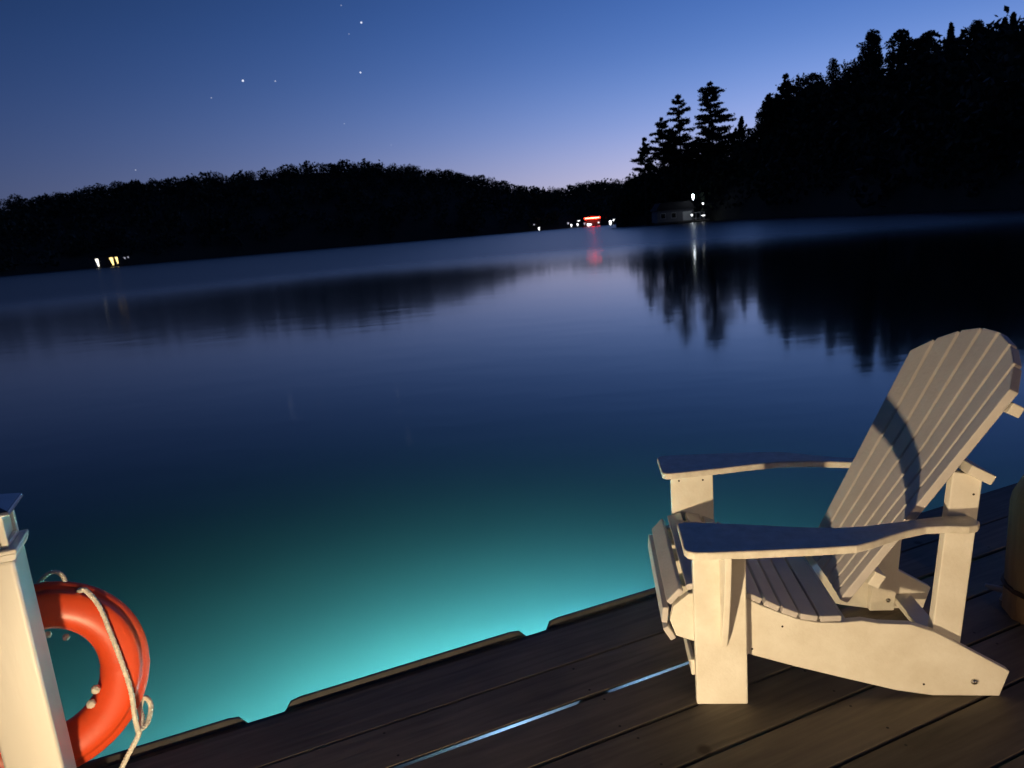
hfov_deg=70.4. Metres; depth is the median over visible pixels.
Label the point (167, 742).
dock bumper
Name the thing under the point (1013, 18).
pine tree
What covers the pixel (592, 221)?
boathouse
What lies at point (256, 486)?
water
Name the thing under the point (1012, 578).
mooring post
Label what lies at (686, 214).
door
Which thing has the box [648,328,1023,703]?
adirondack chair
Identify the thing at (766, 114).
pine tree
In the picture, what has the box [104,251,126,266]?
cottage
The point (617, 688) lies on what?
deck
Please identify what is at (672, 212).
boathouse
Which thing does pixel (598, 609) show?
dock bumper
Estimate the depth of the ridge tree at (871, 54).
159.14 m
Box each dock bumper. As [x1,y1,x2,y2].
[77,716,247,767]
[285,631,525,710]
[546,587,656,629]
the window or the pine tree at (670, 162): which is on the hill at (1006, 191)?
the pine tree at (670, 162)
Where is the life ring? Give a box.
[0,570,153,767]
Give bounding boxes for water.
[0,208,1023,760]
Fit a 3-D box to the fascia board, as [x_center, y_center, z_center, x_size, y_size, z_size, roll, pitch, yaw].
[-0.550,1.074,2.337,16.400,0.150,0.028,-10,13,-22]
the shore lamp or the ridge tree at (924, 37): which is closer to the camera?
the ridge tree at (924, 37)
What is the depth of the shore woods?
580.73 m
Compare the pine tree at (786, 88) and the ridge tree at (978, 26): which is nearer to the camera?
the ridge tree at (978, 26)
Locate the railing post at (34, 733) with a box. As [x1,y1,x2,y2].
[0,493,76,767]
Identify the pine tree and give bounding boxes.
[629,137,656,224]
[642,117,679,199]
[657,94,705,200]
[658,129,682,199]
[689,81,744,175]
[737,116,745,148]
[754,92,781,149]
[770,73,796,128]
[946,21,958,49]
[997,16,1008,36]
[1007,12,1018,69]
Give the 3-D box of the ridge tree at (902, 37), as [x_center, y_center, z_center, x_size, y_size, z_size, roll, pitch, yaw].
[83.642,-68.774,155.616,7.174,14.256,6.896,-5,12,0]
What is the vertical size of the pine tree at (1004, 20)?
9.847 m
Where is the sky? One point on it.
(555, 94)
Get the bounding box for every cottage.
[88,253,105,268]
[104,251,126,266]
[123,253,132,265]
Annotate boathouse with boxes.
[584,215,602,226]
[650,201,709,224]
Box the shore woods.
[0,158,627,270]
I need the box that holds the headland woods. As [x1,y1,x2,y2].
[605,5,1023,226]
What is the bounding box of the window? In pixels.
[109,257,113,264]
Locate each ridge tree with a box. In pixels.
[826,58,839,85]
[856,29,884,86]
[883,29,913,89]
[914,30,939,57]
[966,19,987,43]
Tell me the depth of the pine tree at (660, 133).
232.89 m
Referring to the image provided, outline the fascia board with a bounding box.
[105,483,1016,767]
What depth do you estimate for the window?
420.92 m
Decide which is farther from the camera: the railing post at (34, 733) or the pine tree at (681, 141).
the pine tree at (681, 141)
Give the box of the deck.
[117,486,1023,767]
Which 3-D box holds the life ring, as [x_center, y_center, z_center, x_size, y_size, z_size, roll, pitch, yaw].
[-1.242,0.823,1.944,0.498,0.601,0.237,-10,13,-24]
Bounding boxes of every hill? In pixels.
[0,172,615,275]
[616,70,1023,226]
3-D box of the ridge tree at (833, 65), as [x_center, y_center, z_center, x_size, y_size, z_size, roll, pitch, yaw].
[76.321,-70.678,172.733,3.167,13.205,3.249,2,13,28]
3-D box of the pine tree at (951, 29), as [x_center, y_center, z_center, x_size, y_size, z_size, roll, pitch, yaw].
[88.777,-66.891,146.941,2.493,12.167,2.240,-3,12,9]
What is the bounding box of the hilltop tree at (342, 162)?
[334,159,351,170]
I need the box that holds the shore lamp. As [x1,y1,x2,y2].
[692,194,693,221]
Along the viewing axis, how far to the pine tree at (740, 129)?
214.05 m
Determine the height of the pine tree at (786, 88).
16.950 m
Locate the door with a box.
[683,211,691,220]
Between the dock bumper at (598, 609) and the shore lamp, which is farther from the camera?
the shore lamp
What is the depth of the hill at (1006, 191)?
113.42 m
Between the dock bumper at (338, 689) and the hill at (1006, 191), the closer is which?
the dock bumper at (338, 689)
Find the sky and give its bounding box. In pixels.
[0,0,1023,208]
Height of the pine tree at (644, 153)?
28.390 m
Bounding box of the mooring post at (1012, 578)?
[1000,475,1023,625]
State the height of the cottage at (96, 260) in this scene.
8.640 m
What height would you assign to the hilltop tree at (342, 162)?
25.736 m
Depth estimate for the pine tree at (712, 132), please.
220.94 m
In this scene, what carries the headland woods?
on the hill at (1006, 191)
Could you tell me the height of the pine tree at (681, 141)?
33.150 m
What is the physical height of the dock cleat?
0.060 m

